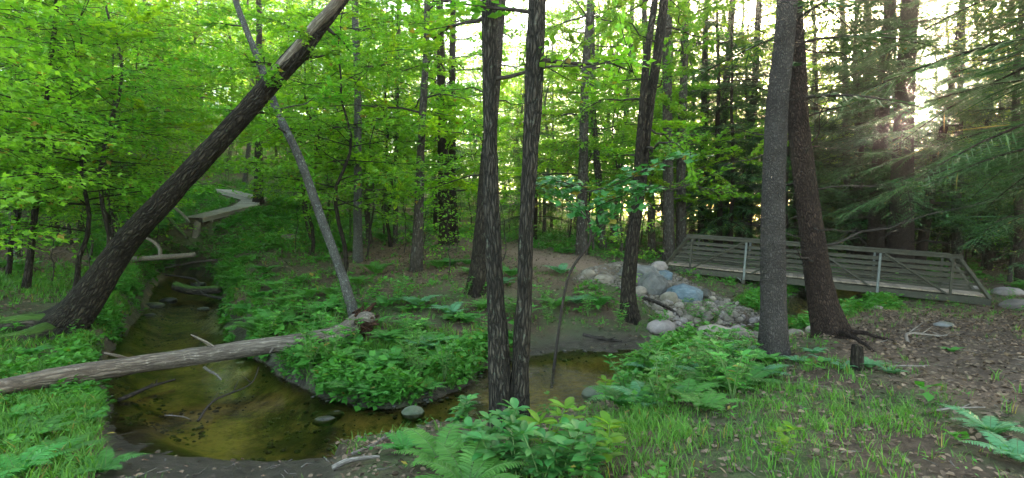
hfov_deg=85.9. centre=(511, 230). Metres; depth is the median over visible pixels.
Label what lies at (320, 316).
weed
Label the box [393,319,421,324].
fern
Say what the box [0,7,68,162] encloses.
maple tree
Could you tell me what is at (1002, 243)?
hemlock tree
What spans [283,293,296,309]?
weed
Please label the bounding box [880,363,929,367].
stick
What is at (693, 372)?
fern
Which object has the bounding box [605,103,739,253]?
maple tree
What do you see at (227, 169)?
sapling
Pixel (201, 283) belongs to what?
boulder
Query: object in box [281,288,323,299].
fern
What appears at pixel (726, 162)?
hemlock tree
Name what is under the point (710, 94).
forest tree
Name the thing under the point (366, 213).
forest tree
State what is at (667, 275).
boulder
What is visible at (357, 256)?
forest tree
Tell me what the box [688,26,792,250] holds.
hemlock tree
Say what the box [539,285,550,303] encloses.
weed
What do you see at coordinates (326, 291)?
fern
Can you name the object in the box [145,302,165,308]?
boulder
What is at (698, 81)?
forest tree
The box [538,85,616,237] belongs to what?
maple tree
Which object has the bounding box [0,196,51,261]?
sapling
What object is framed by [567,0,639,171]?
forest tree
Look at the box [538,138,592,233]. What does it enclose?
maple tree
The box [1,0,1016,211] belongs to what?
sky
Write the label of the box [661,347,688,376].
bush
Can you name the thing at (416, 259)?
forest tree
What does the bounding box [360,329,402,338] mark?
fern
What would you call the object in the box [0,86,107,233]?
maple tree
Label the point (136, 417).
streambed pebbles
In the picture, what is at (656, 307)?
cobble
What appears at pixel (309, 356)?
weed
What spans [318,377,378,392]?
fern
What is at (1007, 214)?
hemlock tree
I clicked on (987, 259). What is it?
hemlock tree
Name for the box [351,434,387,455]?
stick
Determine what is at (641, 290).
boulder
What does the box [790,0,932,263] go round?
hemlock tree
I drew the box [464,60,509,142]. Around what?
forest tree
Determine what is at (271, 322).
weed
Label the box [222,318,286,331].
fern
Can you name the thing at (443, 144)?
forest tree
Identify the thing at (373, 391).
fern
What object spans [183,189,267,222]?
boardwalk
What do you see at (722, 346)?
bush
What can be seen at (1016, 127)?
hemlock tree
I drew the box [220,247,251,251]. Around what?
fern
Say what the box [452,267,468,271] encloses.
fern
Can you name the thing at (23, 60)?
maple
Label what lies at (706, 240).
hemlock tree
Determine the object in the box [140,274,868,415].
stream water
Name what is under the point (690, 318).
cobble
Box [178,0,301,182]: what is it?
forest tree
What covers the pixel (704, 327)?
boulder
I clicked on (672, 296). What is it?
boulder
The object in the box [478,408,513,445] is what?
shrub
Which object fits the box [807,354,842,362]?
fern
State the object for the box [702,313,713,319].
cobble
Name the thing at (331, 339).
weed
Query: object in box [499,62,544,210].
forest tree
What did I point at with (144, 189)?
maple
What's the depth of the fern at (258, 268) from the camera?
16.98 m
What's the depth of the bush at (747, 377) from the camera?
5.61 m
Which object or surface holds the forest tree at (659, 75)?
on the ground at (236, 432)
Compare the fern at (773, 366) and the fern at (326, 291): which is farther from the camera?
the fern at (326, 291)
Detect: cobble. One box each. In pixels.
[651,304,663,310]
[661,310,672,317]
[674,302,684,307]
[679,317,687,323]
[683,314,693,321]
[692,317,700,324]
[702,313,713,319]
[708,296,716,300]
[722,316,731,321]
[732,310,739,318]
[735,316,743,322]
[748,318,756,323]
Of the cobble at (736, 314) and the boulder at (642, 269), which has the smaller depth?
the cobble at (736, 314)
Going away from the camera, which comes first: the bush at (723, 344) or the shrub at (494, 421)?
the shrub at (494, 421)
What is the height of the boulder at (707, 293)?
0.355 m
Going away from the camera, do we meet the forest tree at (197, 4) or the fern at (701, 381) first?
the fern at (701, 381)
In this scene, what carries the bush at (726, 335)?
on the ground at (236, 432)
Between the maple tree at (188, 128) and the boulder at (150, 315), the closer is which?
the boulder at (150, 315)
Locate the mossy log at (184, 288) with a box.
[171,282,221,294]
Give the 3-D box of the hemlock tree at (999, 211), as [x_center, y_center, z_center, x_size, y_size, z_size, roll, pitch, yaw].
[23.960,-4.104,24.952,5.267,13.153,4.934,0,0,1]
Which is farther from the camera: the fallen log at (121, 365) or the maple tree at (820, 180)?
the maple tree at (820, 180)
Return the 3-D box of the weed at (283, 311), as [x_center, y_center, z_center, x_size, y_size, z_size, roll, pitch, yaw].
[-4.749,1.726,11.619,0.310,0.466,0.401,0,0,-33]
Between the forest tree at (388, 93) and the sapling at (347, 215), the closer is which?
the sapling at (347, 215)
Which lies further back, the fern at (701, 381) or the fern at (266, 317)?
the fern at (266, 317)
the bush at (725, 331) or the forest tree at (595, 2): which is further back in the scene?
the forest tree at (595, 2)
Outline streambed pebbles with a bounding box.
[97,278,652,461]
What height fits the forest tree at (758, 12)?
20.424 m
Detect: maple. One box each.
[0,0,131,254]
[0,0,133,274]
[0,0,140,219]
[0,0,244,287]
[0,0,354,345]
[1,5,224,228]
[48,0,249,193]
[184,0,471,272]
[204,0,392,255]
[288,0,481,246]
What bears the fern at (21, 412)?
on the ground at (236, 432)
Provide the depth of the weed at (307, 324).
9.36 m
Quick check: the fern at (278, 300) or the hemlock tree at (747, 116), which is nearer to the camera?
the fern at (278, 300)
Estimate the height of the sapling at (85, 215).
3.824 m
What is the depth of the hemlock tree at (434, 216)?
31.33 m
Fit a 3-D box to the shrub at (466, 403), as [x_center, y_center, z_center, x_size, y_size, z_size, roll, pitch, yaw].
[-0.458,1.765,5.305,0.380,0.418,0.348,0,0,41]
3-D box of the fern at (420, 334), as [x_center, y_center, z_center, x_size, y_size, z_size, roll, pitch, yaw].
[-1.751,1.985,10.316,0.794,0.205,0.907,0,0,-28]
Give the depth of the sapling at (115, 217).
24.38 m
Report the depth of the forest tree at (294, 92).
64.79 m
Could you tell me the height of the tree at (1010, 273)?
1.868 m
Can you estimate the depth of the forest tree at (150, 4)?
42.61 m
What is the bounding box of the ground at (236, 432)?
[0,100,1023,477]
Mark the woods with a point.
(625, 214)
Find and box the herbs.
[0,119,1023,477]
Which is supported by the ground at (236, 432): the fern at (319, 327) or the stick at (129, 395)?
the fern at (319, 327)
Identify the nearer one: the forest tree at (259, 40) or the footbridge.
the footbridge
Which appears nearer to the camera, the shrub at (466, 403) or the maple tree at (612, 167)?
the shrub at (466, 403)
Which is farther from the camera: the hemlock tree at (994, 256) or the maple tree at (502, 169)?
the maple tree at (502, 169)
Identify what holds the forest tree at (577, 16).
on the ground at (236, 432)
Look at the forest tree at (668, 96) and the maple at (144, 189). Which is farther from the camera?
the forest tree at (668, 96)
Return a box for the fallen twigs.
[4,237,1023,477]
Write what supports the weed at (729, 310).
on the ground at (236, 432)
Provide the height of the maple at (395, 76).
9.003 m
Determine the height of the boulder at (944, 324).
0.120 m
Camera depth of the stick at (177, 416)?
7.04 m
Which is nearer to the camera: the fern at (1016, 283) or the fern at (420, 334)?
the fern at (420, 334)
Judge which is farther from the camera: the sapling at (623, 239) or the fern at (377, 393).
the sapling at (623, 239)
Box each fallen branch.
[166,214,187,238]
[173,206,190,222]
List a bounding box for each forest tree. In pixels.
[0,0,246,288]
[0,3,128,257]
[38,1,158,160]
[80,0,230,183]
[91,0,201,74]
[111,0,220,172]
[140,0,222,145]
[140,0,243,152]
[157,0,254,176]
[169,0,279,170]
[178,0,236,87]
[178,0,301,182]
[180,1,241,128]
[200,4,282,94]
[209,0,310,204]
[214,0,472,262]
[221,0,334,199]
[229,0,346,181]
[240,0,317,94]
[252,5,322,158]
[277,0,547,272]
[279,0,387,198]
[293,1,437,242]
[297,0,375,156]
[331,1,420,195]
[343,4,482,242]
[353,0,544,242]
[359,0,546,245]
[361,0,447,197]
[371,4,480,223]
[389,3,482,219]
[445,0,521,211]
[456,46,482,177]
[456,53,506,209]
[458,51,511,171]
[461,48,519,159]
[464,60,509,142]
[466,0,567,220]
[474,37,523,189]
[478,19,566,212]
[478,63,539,217]
[499,28,579,223]
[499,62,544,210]
[500,0,703,254]
[501,0,609,233]
[510,0,652,237]
[512,0,700,250]
[512,16,580,218]
[519,0,619,228]
[549,0,679,235]
[560,2,694,243]
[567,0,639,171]
[570,0,739,255]
[576,7,659,232]
[577,0,641,181]
[590,0,763,261]
[595,0,824,260]
[598,2,697,233]
[618,0,714,230]
[623,0,771,255]
[634,8,763,240]
[635,2,764,245]
[645,0,790,251]
[677,0,833,242]
[689,33,742,217]
[695,1,813,254]
[709,4,847,171]
[745,1,878,199]
[748,2,874,197]
[804,0,1019,282]
[806,41,840,209]
[807,1,878,258]
[809,27,852,133]
[810,0,968,278]
[843,0,1023,278]
[890,4,1023,268]
[899,0,1023,158]
[931,0,1022,157]
[943,0,1023,136]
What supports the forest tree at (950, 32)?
on the ground at (236, 432)
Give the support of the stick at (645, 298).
on the gravel
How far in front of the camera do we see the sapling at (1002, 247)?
24.72 m
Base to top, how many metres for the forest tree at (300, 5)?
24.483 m
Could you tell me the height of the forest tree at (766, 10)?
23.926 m
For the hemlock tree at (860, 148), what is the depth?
25.43 m
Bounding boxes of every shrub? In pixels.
[445,393,479,431]
[453,416,491,453]
[464,414,524,472]
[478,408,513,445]
[496,427,540,475]
[498,397,538,460]
[509,420,578,477]
[516,397,576,466]
[529,419,592,477]
[549,405,585,430]
[550,417,585,451]
[567,434,612,477]
[591,411,629,477]
[597,375,613,409]
[766,420,805,463]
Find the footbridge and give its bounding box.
[665,234,991,305]
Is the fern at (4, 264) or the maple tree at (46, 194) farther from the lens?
the maple tree at (46, 194)
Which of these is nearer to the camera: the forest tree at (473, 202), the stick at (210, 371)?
the stick at (210, 371)
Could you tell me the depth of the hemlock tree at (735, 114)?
34.21 m
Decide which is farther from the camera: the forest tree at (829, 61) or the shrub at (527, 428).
the forest tree at (829, 61)
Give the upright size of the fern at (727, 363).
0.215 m
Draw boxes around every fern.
[0,259,25,268]
[0,260,42,270]
[0,412,81,436]
[0,437,81,477]
[4,402,49,419]
[8,344,59,354]
[28,431,105,456]
[64,408,108,421]
[71,258,95,264]
[73,446,150,473]
[209,265,231,270]
[213,275,253,283]
[219,222,236,227]
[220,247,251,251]
[222,302,252,312]
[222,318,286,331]
[235,308,300,325]
[241,289,278,296]
[242,264,281,273]
[250,279,292,290]
[258,291,307,304]
[266,243,285,247]
[274,310,310,323]
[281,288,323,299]
[285,275,310,284]
[287,298,343,311]
[290,314,318,322]
[308,322,341,328]
[313,345,363,360]
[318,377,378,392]
[320,286,354,294]
[329,296,358,307]
[345,335,367,345]
[347,349,386,358]
[348,275,378,285]
[350,353,403,369]
[351,376,402,393]
[355,261,398,273]
[355,383,407,396]
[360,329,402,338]
[369,296,405,307]
[369,333,409,343]
[371,345,425,360]
[372,233,392,239]
[374,330,403,335]
[375,316,397,324]
[375,427,436,450]
[389,295,443,306]
[390,320,437,326]
[391,420,465,464]
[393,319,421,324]
[396,305,417,311]
[401,320,433,328]
[403,336,457,349]
[403,355,451,368]
[404,328,441,338]
[412,376,447,391]
[415,431,533,477]
[421,333,459,342]
[425,259,453,267]
[427,344,465,355]
[429,301,463,313]
[435,258,466,265]
[438,314,467,321]
[443,312,483,317]
[451,313,487,323]
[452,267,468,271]
[453,259,470,265]
[465,298,486,309]
[503,266,534,276]
[503,277,516,283]
[505,306,546,312]
[535,296,574,307]
[541,263,576,273]
[544,233,561,237]
[560,249,573,252]
[567,294,591,303]
[577,295,616,306]
[587,381,670,407]
[603,380,686,406]
[622,352,679,372]
[654,378,720,396]
[672,389,747,410]
[676,363,696,371]
[676,369,699,379]
[677,361,704,377]
[688,370,749,391]
[692,371,775,385]
[694,362,730,371]
[698,363,783,386]
[702,372,758,390]
[706,340,755,358]
[725,362,783,377]
[735,348,787,362]
[735,364,791,377]
[781,355,807,362]
[799,347,826,354]
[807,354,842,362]
[832,360,857,368]
[862,356,890,367]
[872,363,907,373]
[937,403,1023,433]
[939,346,962,351]
[960,428,1023,462]
[998,281,1023,287]
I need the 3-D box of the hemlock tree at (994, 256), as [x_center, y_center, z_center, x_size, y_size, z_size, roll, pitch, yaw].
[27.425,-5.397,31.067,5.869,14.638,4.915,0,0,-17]
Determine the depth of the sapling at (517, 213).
35.45 m
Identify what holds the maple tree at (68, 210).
on the ground at (236, 432)
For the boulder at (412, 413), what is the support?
on the ground at (236, 432)
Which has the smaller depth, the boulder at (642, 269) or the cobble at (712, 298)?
the cobble at (712, 298)
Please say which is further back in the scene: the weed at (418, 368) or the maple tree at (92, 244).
the maple tree at (92, 244)
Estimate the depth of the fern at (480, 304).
12.73 m
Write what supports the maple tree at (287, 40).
on the ground at (236, 432)
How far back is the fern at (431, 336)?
10.01 m
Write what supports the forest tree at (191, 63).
on the ground at (236, 432)
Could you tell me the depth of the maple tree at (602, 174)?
35.47 m
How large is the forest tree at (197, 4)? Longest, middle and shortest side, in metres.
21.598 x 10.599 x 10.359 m
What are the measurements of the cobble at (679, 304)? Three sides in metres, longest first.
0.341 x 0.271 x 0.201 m
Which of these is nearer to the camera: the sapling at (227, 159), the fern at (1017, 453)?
the fern at (1017, 453)
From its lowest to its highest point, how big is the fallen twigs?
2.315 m
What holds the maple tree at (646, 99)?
on the ground at (236, 432)
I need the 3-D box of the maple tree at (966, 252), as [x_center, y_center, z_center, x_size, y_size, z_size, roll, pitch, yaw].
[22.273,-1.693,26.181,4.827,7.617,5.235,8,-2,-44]
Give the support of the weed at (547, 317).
on the ground at (236, 432)
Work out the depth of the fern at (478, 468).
3.67 m
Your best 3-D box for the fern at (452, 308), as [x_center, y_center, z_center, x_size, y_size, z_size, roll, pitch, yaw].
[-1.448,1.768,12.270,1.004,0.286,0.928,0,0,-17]
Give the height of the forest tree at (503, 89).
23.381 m
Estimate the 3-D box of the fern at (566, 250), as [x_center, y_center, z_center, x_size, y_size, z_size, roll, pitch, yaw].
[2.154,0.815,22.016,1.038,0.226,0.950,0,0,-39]
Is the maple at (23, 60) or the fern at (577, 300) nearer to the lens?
the maple at (23, 60)
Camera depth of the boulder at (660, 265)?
19.96 m
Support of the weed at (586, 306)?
on the ground at (236, 432)
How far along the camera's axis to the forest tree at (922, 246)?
22.84 m
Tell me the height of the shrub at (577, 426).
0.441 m
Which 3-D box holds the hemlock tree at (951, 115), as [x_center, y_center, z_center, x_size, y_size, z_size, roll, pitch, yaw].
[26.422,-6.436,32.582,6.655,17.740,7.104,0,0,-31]
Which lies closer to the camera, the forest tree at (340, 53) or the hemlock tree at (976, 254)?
the hemlock tree at (976, 254)
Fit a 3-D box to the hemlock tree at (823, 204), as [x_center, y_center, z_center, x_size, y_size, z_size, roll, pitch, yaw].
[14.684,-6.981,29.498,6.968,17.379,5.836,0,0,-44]
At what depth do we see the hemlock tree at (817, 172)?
25.91 m
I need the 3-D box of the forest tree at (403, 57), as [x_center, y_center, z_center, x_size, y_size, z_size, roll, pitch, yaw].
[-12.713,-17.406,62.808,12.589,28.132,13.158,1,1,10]
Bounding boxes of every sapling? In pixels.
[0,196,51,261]
[8,187,94,282]
[21,168,135,271]
[46,184,91,239]
[91,201,140,230]
[117,175,196,247]
[214,148,238,179]
[220,141,243,179]
[270,174,322,262]
[284,172,323,229]
[312,176,342,217]
[318,168,344,229]
[319,170,381,234]
[325,152,404,243]
[327,166,385,238]
[333,174,371,239]
[370,138,435,252]
[391,172,454,263]
[421,194,475,276]
[436,170,475,250]
[438,170,476,234]
[449,152,550,260]
[473,169,519,232]
[503,190,519,232]
[535,149,713,388]
[549,203,569,229]
[572,172,627,240]
[598,192,664,281]
[686,202,716,250]
[977,203,1013,270]
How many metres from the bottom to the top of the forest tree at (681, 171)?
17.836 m
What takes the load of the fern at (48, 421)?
on the ground at (236, 432)
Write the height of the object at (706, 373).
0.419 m
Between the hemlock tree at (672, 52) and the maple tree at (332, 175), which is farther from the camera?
the hemlock tree at (672, 52)
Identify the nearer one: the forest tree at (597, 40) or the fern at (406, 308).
the fern at (406, 308)
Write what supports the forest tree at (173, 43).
on the ground at (236, 432)
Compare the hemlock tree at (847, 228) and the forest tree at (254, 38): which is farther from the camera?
the forest tree at (254, 38)
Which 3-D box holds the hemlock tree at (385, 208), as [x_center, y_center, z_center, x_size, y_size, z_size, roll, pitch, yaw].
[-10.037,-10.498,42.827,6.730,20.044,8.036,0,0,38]
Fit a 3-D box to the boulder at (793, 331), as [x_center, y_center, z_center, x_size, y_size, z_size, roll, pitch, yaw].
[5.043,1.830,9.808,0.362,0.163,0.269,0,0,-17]
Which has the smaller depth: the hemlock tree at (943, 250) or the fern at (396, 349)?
the fern at (396, 349)
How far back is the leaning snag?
12.14 m
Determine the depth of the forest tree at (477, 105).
69.11 m
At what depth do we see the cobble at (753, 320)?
14.18 m
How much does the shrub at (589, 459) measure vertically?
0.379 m
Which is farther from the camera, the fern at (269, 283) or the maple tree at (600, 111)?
the maple tree at (600, 111)
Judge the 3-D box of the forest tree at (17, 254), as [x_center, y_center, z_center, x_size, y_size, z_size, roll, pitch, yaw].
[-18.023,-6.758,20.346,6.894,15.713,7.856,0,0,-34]
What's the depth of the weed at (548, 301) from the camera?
13.23 m
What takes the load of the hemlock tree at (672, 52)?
on the ground at (236, 432)
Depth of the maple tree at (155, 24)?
15.29 m
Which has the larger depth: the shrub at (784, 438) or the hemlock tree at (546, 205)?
the hemlock tree at (546, 205)
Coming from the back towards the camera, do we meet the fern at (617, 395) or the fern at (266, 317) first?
the fern at (266, 317)
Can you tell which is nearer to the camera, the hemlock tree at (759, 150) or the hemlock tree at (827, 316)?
the hemlock tree at (827, 316)
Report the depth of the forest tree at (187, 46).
60.31 m
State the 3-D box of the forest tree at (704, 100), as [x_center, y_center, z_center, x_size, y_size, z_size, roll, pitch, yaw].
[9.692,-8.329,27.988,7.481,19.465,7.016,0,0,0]
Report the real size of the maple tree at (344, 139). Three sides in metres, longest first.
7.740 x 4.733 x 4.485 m
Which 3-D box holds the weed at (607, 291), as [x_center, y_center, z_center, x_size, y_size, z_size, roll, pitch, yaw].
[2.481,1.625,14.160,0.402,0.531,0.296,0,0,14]
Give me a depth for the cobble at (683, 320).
13.20 m
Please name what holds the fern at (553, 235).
on the ground at (236, 432)
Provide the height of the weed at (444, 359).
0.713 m
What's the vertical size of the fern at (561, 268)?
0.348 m
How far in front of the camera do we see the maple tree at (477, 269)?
13.85 m
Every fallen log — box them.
[0,302,379,394]
[131,252,195,260]
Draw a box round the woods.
[0,48,833,223]
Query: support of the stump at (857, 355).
on the ground at (236, 432)
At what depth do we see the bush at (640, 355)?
7.83 m
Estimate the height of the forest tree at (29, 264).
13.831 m
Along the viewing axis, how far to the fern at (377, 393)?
7.50 m
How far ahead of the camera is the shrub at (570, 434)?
3.80 m
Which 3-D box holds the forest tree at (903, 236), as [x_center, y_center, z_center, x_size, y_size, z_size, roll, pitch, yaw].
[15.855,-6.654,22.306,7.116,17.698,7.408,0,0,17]
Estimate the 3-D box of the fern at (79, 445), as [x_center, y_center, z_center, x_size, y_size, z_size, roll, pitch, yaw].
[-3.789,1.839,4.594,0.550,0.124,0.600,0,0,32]
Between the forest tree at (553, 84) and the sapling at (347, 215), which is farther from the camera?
the forest tree at (553, 84)
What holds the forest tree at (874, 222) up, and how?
on the ground at (236, 432)
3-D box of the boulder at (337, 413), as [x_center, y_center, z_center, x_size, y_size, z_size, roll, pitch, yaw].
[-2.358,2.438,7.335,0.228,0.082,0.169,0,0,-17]
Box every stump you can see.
[192,221,200,237]
[850,344,864,370]
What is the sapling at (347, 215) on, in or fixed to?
on the ground at (236, 432)
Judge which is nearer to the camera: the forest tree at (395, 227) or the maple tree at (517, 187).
the forest tree at (395, 227)
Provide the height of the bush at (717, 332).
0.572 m
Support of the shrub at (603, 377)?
on the ground at (236, 432)
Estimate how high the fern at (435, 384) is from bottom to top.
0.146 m
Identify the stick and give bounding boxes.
[117,379,175,402]
[164,259,217,267]
[164,413,189,419]
[165,274,222,299]
[197,367,258,421]
[203,366,221,379]
[331,454,379,470]
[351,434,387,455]
[582,333,621,341]
[642,296,680,317]
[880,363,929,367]
[905,322,949,342]
[934,404,985,411]
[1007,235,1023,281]
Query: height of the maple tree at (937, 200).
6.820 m
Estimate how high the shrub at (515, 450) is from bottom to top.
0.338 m
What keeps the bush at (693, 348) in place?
on the ground at (236, 432)
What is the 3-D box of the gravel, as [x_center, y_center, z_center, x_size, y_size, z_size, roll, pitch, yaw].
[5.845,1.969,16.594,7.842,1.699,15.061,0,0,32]
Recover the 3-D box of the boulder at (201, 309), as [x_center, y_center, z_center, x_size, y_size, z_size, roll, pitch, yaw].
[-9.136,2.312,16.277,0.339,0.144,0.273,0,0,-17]
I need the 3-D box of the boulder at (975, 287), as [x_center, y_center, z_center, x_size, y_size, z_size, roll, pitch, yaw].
[16.281,2.026,19.989,1.329,0.399,1.348,0,0,38]
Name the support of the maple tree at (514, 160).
on the ground at (236, 432)
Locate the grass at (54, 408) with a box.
[0,251,1023,477]
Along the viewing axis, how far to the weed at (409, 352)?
8.53 m
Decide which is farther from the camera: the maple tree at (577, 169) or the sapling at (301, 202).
the maple tree at (577, 169)
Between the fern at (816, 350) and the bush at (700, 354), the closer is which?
the bush at (700, 354)
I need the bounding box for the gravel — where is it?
[572,261,858,338]
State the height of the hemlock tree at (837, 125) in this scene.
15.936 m
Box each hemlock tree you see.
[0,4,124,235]
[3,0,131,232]
[244,0,349,209]
[244,10,302,157]
[345,0,426,215]
[393,7,478,233]
[410,137,475,217]
[499,39,575,239]
[538,44,573,226]
[629,3,710,231]
[641,0,795,261]
[643,0,760,242]
[655,61,724,226]
[675,0,791,262]
[675,0,1005,351]
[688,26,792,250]
[704,0,852,265]
[707,77,753,241]
[708,22,793,243]
[723,0,864,361]
[727,0,852,264]
[728,2,842,240]
[733,65,790,246]
[752,3,868,239]
[788,2,952,259]
[789,1,951,264]
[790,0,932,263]
[809,0,1023,254]
[814,0,976,266]
[820,31,892,229]
[820,43,849,250]
[824,63,891,239]
[831,0,967,250]
[832,0,1003,239]
[833,12,1023,308]
[885,0,1023,282]
[915,1,971,249]
[916,0,1003,257]
[917,3,1023,270]
[918,0,980,252]
[928,0,1023,229]
[930,0,1023,264]
[937,0,1023,254]
[939,54,1021,258]
[941,0,1023,265]
[944,7,1010,256]
[946,4,1023,265]
[963,16,1012,259]
[966,52,1023,250]
[986,7,1023,274]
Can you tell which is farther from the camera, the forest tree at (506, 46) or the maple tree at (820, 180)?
the forest tree at (506, 46)
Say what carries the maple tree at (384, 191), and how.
on the ground at (236, 432)
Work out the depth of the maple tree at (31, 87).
22.84 m
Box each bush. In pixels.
[603,353,640,393]
[614,353,640,370]
[635,336,659,367]
[637,335,661,354]
[639,349,681,412]
[644,352,680,406]
[649,351,690,403]
[653,346,680,374]
[657,348,683,372]
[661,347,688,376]
[672,341,708,374]
[682,333,728,376]
[686,339,701,359]
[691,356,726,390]
[693,334,730,367]
[697,349,725,372]
[698,328,730,356]
[700,327,722,348]
[701,341,726,359]
[702,322,737,359]
[707,341,758,398]
[714,340,732,361]
[715,328,744,359]
[724,347,766,392]
[729,336,762,366]
[731,330,755,347]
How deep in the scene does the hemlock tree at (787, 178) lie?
24.45 m
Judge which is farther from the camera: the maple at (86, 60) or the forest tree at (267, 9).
the forest tree at (267, 9)
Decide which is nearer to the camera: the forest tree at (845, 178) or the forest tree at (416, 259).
the forest tree at (416, 259)
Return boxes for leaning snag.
[192,0,358,316]
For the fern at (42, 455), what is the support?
on the ground at (236, 432)
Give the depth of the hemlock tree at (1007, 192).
13.85 m
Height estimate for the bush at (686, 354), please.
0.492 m
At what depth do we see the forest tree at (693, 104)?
32.89 m
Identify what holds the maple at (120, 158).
on the ground at (236, 432)
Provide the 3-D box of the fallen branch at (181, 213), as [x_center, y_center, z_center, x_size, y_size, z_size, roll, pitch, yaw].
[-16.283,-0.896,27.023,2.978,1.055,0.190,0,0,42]
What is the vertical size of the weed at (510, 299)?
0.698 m
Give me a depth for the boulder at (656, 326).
12.60 m
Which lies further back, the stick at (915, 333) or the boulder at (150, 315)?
the boulder at (150, 315)
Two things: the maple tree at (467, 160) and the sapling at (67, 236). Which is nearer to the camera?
the sapling at (67, 236)
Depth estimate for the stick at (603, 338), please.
11.79 m
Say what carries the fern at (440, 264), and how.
on the ground at (236, 432)
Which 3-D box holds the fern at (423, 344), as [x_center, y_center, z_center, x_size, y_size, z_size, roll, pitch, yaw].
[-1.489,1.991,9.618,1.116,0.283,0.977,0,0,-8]
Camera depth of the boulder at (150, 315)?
15.18 m
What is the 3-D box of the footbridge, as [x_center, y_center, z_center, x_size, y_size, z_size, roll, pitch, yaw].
[10.309,1.167,19.204,9.628,2.100,1.820,0,0,28]
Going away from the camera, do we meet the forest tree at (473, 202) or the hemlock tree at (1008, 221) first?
the hemlock tree at (1008, 221)
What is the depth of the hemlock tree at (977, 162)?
10.09 m
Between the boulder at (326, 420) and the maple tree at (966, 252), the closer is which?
the boulder at (326, 420)
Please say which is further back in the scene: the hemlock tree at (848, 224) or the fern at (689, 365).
the hemlock tree at (848, 224)
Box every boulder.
[143,313,156,318]
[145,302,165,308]
[159,297,177,303]
[190,282,205,285]
[197,307,209,311]
[281,234,298,240]
[312,415,336,426]
[326,410,343,417]
[401,405,424,421]
[581,385,602,403]
[582,269,595,276]
[594,274,613,282]
[617,265,659,276]
[636,286,647,293]
[638,271,669,295]
[646,319,675,334]
[651,261,667,269]
[658,270,672,279]
[660,291,677,302]
[666,283,702,302]
[698,324,731,334]
[701,288,711,297]
[730,327,749,337]
[789,329,803,335]
[933,321,954,327]
[941,281,978,288]
[990,287,1023,295]
[997,299,1023,309]
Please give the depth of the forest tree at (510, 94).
73.53 m
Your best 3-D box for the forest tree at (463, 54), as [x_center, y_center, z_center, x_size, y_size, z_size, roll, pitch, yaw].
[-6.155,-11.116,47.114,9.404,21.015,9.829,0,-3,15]
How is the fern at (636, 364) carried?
on the ground at (236, 432)
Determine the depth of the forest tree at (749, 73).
29.84 m
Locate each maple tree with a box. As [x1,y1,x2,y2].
[0,0,156,244]
[0,0,263,245]
[0,4,78,202]
[0,4,94,240]
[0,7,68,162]
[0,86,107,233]
[8,0,212,235]
[21,109,170,259]
[32,51,184,228]
[35,0,228,220]
[43,0,215,237]
[117,74,213,170]
[162,97,209,156]
[215,42,373,238]
[216,86,252,165]
[251,17,392,186]
[269,0,415,224]
[290,41,434,258]
[321,94,434,240]
[321,108,384,214]
[402,0,568,298]
[403,0,629,431]
[419,0,655,423]
[425,137,480,210]
[425,151,476,221]
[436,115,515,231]
[457,143,499,206]
[469,147,514,193]
[472,127,552,230]
[499,123,562,231]
[504,70,672,252]
[506,172,549,212]
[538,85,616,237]
[538,126,628,208]
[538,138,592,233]
[541,135,589,228]
[545,2,695,251]
[562,0,746,325]
[572,134,626,222]
[600,101,662,216]
[601,91,691,244]
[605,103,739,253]
[673,79,814,259]
[686,143,760,247]
[788,151,842,220]
[837,133,978,233]
[915,120,997,261]
[917,115,1022,261]
[937,155,1013,266]
[940,68,1011,261]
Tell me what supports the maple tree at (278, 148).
on the ground at (236, 432)
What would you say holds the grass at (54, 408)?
on the ground at (236, 432)
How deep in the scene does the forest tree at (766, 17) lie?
32.38 m
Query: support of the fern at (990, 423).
on the ground at (236, 432)
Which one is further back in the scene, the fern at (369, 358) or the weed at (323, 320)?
the weed at (323, 320)
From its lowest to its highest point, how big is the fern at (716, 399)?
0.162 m
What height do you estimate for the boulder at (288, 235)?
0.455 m
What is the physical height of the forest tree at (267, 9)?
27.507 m
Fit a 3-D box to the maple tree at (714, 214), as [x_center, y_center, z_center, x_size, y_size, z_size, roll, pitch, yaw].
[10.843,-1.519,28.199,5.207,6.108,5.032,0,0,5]
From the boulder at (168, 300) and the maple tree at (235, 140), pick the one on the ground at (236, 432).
the maple tree at (235, 140)
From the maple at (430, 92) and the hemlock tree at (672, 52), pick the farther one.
the hemlock tree at (672, 52)
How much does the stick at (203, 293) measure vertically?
0.597 m
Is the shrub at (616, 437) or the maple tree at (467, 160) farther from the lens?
the maple tree at (467, 160)
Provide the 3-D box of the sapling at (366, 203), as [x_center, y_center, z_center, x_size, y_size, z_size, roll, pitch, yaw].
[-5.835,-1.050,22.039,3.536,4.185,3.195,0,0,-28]
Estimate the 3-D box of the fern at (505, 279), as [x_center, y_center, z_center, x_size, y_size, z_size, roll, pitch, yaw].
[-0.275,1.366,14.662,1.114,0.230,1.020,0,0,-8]
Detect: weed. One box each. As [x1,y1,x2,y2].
[256,310,281,337]
[273,278,292,296]
[280,301,292,315]
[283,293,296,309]
[293,314,318,344]
[295,332,324,371]
[302,297,319,316]
[312,307,344,328]
[315,299,332,323]
[319,325,347,359]
[325,318,351,347]
[331,283,352,302]
[337,297,356,317]
[338,318,363,345]
[386,276,409,302]
[392,330,426,370]
[395,270,406,292]
[396,312,415,334]
[400,318,429,349]
[407,347,430,376]
[430,335,460,379]
[459,276,474,293]
[471,309,487,331]
[504,296,515,316]
[507,296,516,310]
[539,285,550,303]
[541,304,553,325]
[544,293,558,311]
[579,291,597,315]
[601,284,615,300]
[613,303,628,328]
[682,297,692,313]
[686,304,698,317]
[696,310,706,324]
[701,299,713,310]
[710,306,723,322]
[724,303,734,315]
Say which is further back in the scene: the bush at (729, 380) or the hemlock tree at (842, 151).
the hemlock tree at (842, 151)

